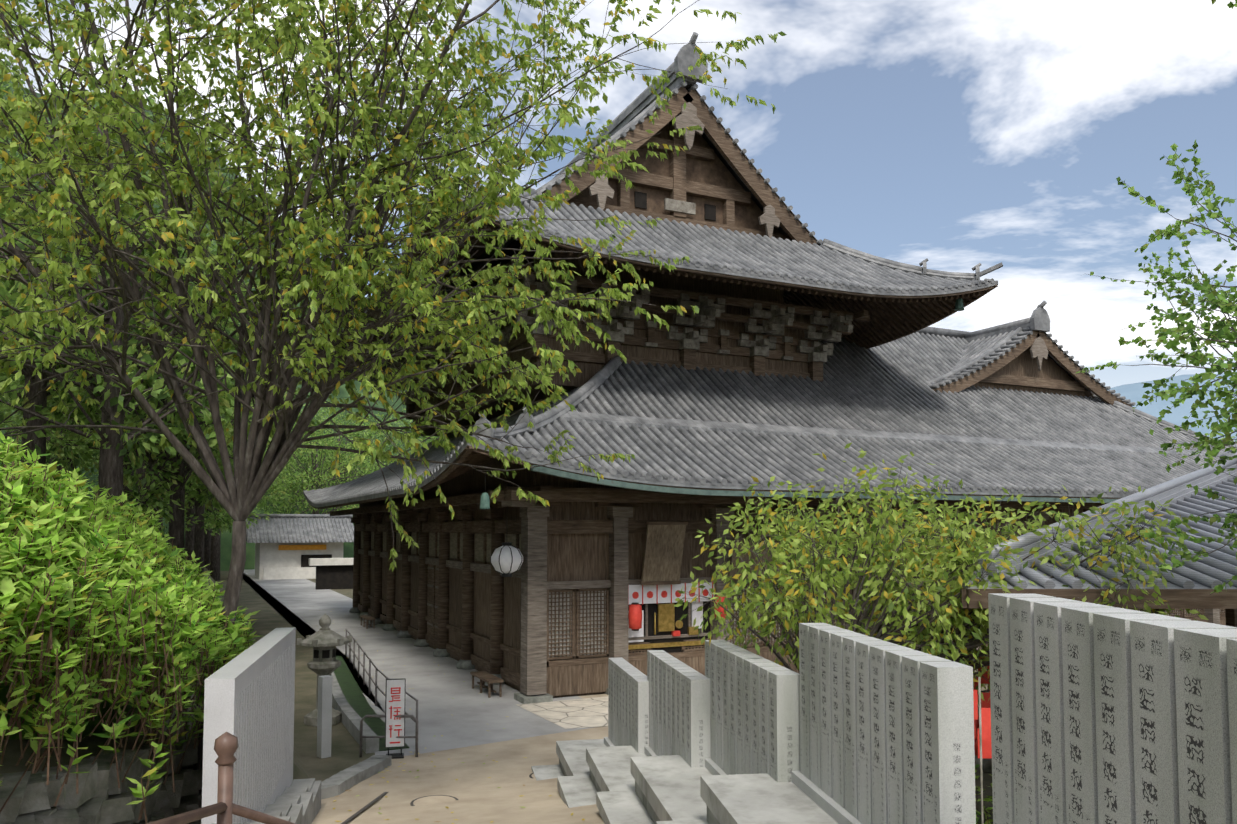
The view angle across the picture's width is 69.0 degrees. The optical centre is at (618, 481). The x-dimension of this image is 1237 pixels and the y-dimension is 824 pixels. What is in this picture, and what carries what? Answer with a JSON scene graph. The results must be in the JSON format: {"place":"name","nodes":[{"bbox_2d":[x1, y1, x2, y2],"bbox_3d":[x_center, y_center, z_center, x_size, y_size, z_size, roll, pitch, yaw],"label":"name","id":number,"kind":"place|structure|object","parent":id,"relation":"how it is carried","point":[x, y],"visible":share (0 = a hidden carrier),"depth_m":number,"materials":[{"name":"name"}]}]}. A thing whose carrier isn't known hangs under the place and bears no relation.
{"place":"outdoors","nodes":[
{"label":"outdoors","id":0,"kind":"place"},
{"bbox_2d":[0,75,435,570],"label":"forest hill","id":1,"kind":"structure","parent":0,"point":[226,549],"depth_m":134.38,"materials":[{"name":"green plant"}]},
{"bbox_2d":[263,448,310,513],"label":"forest tree","id":2,"kind":"object","parent":1,"relation":"on","point":[282,474],"depth_m":107.16,"materials":[{"name":"green plant"}]},
{"bbox_2d":[294,398,410,504],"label":"forest tree","id":3,"kind":"object","parent":1,"relation":"on","point":[350,420],"visible":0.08,"depth_m":120.87,"materials":[{"name":"green plant"}]},
{"bbox_2d":[243,569,593,755],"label":"paved path","id":4,"kind":"structure","parent":0,"point":[467,715],"depth_m":25.75,"materials":[{"name":"concrete"}]},
{"bbox_2d":[345,629,417,756],"bbox_3d":[-6.607,5.202,24.230,1.147,0.950,14.745,1,-3,-18],"label":"metal railing","id":5,"kind":"object","parent":4,"relation":"on","point":[412,717],"visible":0.85,"depth_m":21.36,"materials":[{"name":"grey metal"}]},
{"bbox_2d":[385,678,405,758],"bbox_3d":[-4.315,4.572,17.411,0.370,1.495,0.300,1,-3,-13],"label":"sign","id":6,"kind":"object","parent":4,"relation":"on","point":[395,705],"visible":0.92,"depth_m":17.40,"materials":[{"name":"white metal"}]},
{"bbox_2d":[311,694,607,823],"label":"dirt path","id":7,"kind":"structure","parent":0,"point":[473,794],"depth_m":14.46,"materials":[{"name":"beige soil"}]},
{"bbox_2d":[146,731,294,823],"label":"railing post","id":8,"kind":"object","parent":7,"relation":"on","point":[224,808],"visible":1,"depth_m":3.88,"materials":[{"name":"paint"}]},
{"bbox_2d":[0,567,992,823],"bbox_3d":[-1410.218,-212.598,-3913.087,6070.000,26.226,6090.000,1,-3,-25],"label":"terrain","id":9,"kind":"structure","parent":0,"point":[308,763],"depth_m":17.70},
{"bbox_2d":[0,13,25,100],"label":"forest tree","id":10,"kind":"object","parent":9,"relation":"on","point":[10,84],"visible":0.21,"depth_m":40.06,"materials":[{"name":"green plant"}]},
{"bbox_2d":[0,0,42,208],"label":"forest tree","id":11,"kind":"object","parent":9,"relation":"on","point":[15,26],"visible":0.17,"depth_m":25.50,"materials":[{"name":"green plant"}]},
{"bbox_2d":[0,347,56,473],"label":"forest tree","id":12,"kind":"object","parent":9,"relation":"on","point":[48,438],"depth_m":62.83,"materials":[{"name":"green plant"}]},
{"bbox_2d":[0,0,81,216],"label":"forest tree","id":13,"kind":"object","parent":9,"relation":"on","point":[13,96],"visible":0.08,"depth_m":16.92,"materials":[{"name":"green plant"}]},
{"bbox_2d":[0,184,95,490],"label":"forest tree","id":14,"kind":"object","parent":9,"relation":"on","point":[14,418],"depth_m":47.73,"materials":[{"name":"green plant"}]},
{"bbox_2d":[0,732,202,823],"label":"stone retaining wall","id":15,"kind":"structure","parent":9,"relation":"on","point":[100,797],"depth_m":8.56,"materials":[{"name":"grey stone"}]},
{"bbox_2d":[1,279,249,511],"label":"forest tree","id":16,"kind":"object","parent":9,"relation":"on","point":[85,464],"depth_m":46.01,"materials":[{"name":"green plant"}]},
{"bbox_2d":[0,431,259,822],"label":"hedge shrubs","id":17,"kind":"object","parent":9,"relation":"on","point":[111,615],"visible":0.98,"depth_m":8.45,"materials":[{"name":"green plant"}]},
{"bbox_2d":[0,85,280,484],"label":"forest tree","id":18,"kind":"object","parent":9,"relation":"on","point":[32,437],"visible":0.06,"depth_m":31.20,"materials":[{"name":"green plant"}]},
{"bbox_2d":[51,331,231,537],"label":"forest tree","id":19,"kind":"object","parent":9,"relation":"on","point":[154,509],"depth_m":56.94,"materials":[{"name":"green plant"}]},
{"bbox_2d":[0,235,283,529],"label":"forest tree","id":20,"kind":"object","parent":9,"relation":"on","point":[141,470],"visible":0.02,"depth_m":41.51,"materials":[{"name":"green plant"}]},
{"bbox_2d":[9,270,321,560],"bbox_3d":[-17.406,-2.080,35.346,10.976,13.659,10.233,1,-3,-25],"label":"forest tree","id":21,"kind":"object","parent":9,"relation":"on","point":[176,475],"visible":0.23,"depth_m":34.11,"materials":[{"name":"green plant"}]},
{"bbox_2d":[0,66,352,505],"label":"forest tree","id":22,"kind":"object","parent":9,"relation":"on","point":[116,406],"visible":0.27,"depth_m":24.38,"materials":[{"name":"green plant"}]},
{"bbox_2d":[134,428,275,563],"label":"forest tree","id":23,"kind":"object","parent":9,"relation":"on","point":[189,543],"depth_m":64.68,"materials":[{"name":"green plant"}]},
{"bbox_2d":[134,447,282,570],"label":"forest tree","id":24,"kind":"object","parent":9,"relation":"on","point":[207,546],"depth_m":86.83,"materials":[{"name":"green plant"}]},
{"bbox_2d":[133,397,302,576],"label":"forest tree","id":25,"kind":"object","parent":9,"relation":"on","point":[201,514],"visible":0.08,"depth_m":54.23,"materials":[{"name":"green plant"}]},
{"bbox_2d":[134,422,308,580],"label":"forest tree","id":26,"kind":"object","parent":9,"relation":"on","point":[215,556],"depth_m":76.24,"materials":[{"name":"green plant"}]},
{"bbox_2d":[201,627,320,823],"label":"monument slab","id":27,"kind":"structure","parent":9,"relation":"on","point":[249,692],"depth_m":10.51,"materials":[{"name":"stone"}]},
{"bbox_2d":[246,514,353,589],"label":"building","id":28,"kind":"structure","parent":9,"relation":"on","point":[298,546],"depth_m":79.10,"materials":[{"name":"paint"}]},
{"bbox_2d":[212,755,391,823],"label":"concrete kerb wall","id":29,"kind":"structure","parent":9,"relation":"on","point":[339,783],"depth_m":14.54,"materials":[{"name":"grey concrete"}]},
{"bbox_2d":[297,614,351,726],"bbox_3d":[-6.706,4.252,20.525,1.200,2.460,1.089,1,-3,-25],"label":"stone lantern","id":30,"kind":"object","parent":9,"relation":"on","point":[324,641],"visible":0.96,"depth_m":20.33,"materials":[{"name":"grey stone"}]},
{"bbox_2d":[255,407,393,514],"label":"hillside","id":31,"kind":"structure","parent":9,"relation":"on","point":[317,479],"depth_m":94.73,"materials":[{"name":"green plant"}]},
{"bbox_2d":[317,675,331,758],"bbox_3d":[-5.692,4.551,17.444,0.200,1.540,0.200,3,-4,-43],"label":"stone post","id":32,"kind":"object","parent":9,"relation":"on","point":[324,724],"visible":1,"depth_m":17.37,"materials":[{"name":"stone"}]},
{"bbox_2d":[274,408,399,517],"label":"forest tree","id":33,"kind":"object","parent":9,"relation":"on","point":[356,435],"visible":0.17,"depth_m":107.99,"materials":[{"name":"green plant"}]},
{"bbox_2d":[331,656,408,753],"bbox_3d":[-7.331,5.681,24.283,1.041,0.540,14.025,1,-3,-22],"label":"water channel","id":34,"kind":"object","parent":9,"relation":"on","point":[350,703],"visible":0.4,"depth_m":21.13,"materials":[{"name":"liquid"}]},
{"bbox_2d":[340,406,439,482],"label":"forest tree","id":35,"kind":"object","parent":9,"relation":"on","point":[421,440],"visible":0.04,"depth_m":104.50,"materials":[{"name":"green plant"}]},
{"bbox_2d":[0,0,786,793],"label":"cherry tree","id":36,"kind":"object","parent":9,"relation":"on","point":[332,276],"visible":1,"depth_m":11.39,"materials":[{"name":"green plant"}]},
{"bbox_2d":[274,609,584,823],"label":"fallen leaves","id":37,"kind":"object","parent":9,"relation":"on","point":[434,766],"visible":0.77,"depth_m":15.16,"materials":[{"name":"brown plant"}]},
{"bbox_2d":[516,696,607,728],"bbox_3d":[1.346,5.572,22.506,7.100,0.001,3.320,1,-3,-25],"label":"flagstone apron","id":38,"kind":"object","parent":9,"relation":"on","point":[582,713],"visible":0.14,"depth_m":21.62,"materials":[{"name":"beige stone"}]},
{"bbox_2d":[531,657,648,780],"bbox_3d":[-0.345,4.834,14.376,1.740,3.546,3.829,1,-3,-11],"label":"votive pillar row","id":39,"kind":"object","parent":9,"relation":"on","point":[628,703],"visible":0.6,"depth_m":14.83,"materials":[{"name":"stone"}]},
{"bbox_2d":[557,650,709,807],"bbox_3d":[0.253,4.309,11.958,1.740,3.651,3.963,1,-3,-10],"label":"votive pillar row","id":40,"kind":"object","parent":9,"relation":"on","point":[679,707],"visible":0.67,"depth_m":12.33,"materials":[{"name":"stone"}]},
{"bbox_2d":[596,640,800,823],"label":"votive pillar row","id":41,"kind":"object","parent":9,"relation":"on","point":[754,713],"visible":0.73,"depth_m":9.88,"materials":[{"name":"stone"}]},
{"bbox_2d":[303,32,1230,703],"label":"temple","id":42,"kind":"structure","parent":9,"relation":"on","point":[789,348],"depth_m":29.65,"materials":[{"name":"tile"}]},
{"bbox_2d":[656,623,975,823],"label":"votive pillar row","id":43,"kind":"object","parent":9,"relation":"on","point":[886,732],"visible":1,"depth_m":6.98,"materials":[{"name":"stone"}]},
{"bbox_2d":[674,442,1207,703],"bbox_3d":[3.707,1.792,10.773,6.166,4.527,4.197,0,-3,0],"label":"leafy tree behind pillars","id":44,"kind":"object","parent":9,"relation":"on","point":[911,616],"visible":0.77,"depth_m":10.08,"materials":[{"name":"green plant"}]},
{"bbox_2d":[973,654,991,823],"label":"jizo statue bibs","id":45,"kind":"object","parent":9,"relation":"on","point":[982,739],"visible":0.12,"depth_m":9.86,"materials":[{"name":"fabric"}]},
{"bbox_2d":[975,764,992,823],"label":"garden shrubs","id":46,"kind":"object","parent":9,"relation":"on","point":[985,799],"visible":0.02,"depth_m":14.29,"materials":[{"name":"green plant"}]},
{"bbox_2d":[959,441,1236,626],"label":"tiled roof","id":47,"kind":"structure","parent":9,"relation":"on","point":[1190,584],"depth_m":10.24,"materials":[{"name":"tile"}]},
{"bbox_2d":[988,593,1236,823],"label":"votive pillar row","id":48,"kind":"object","parent":9,"relation":"on","point":[1103,714],"visible":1,"depth_m":3.53,"materials":[{"name":"stone"}]},
{"bbox_2d":[1076,0,1236,594],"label":"maple tree","id":49,"kind":"object","parent":9,"relation":"on","point":[1223,304],"visible":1,"depth_m":8.34,"materials":[{"name":"green plant"}]},
{"bbox_2d":[1187,397,1236,441],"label":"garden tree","id":50,"kind":"object","parent":9,"relation":"on","point":[1207,426],"visible":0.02,"depth_m":51.25,"materials":[{"name":"green plant"}]},
{"bbox_2d":[0,0,1236,387],"label":"sky","id":51,"kind":"structure","parent":0,"point":[956,135],"materials":[{"name":"blue"}]},
{"bbox_2d":[1110,371,1236,441],"bbox_3d":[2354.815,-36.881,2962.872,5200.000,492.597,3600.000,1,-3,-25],"label":"mountain","id":52,"kind":"structure","parent":0,"point":[1133,392],"depth_m":2278.91,"materials":[{"name":"blue"}]}
]}

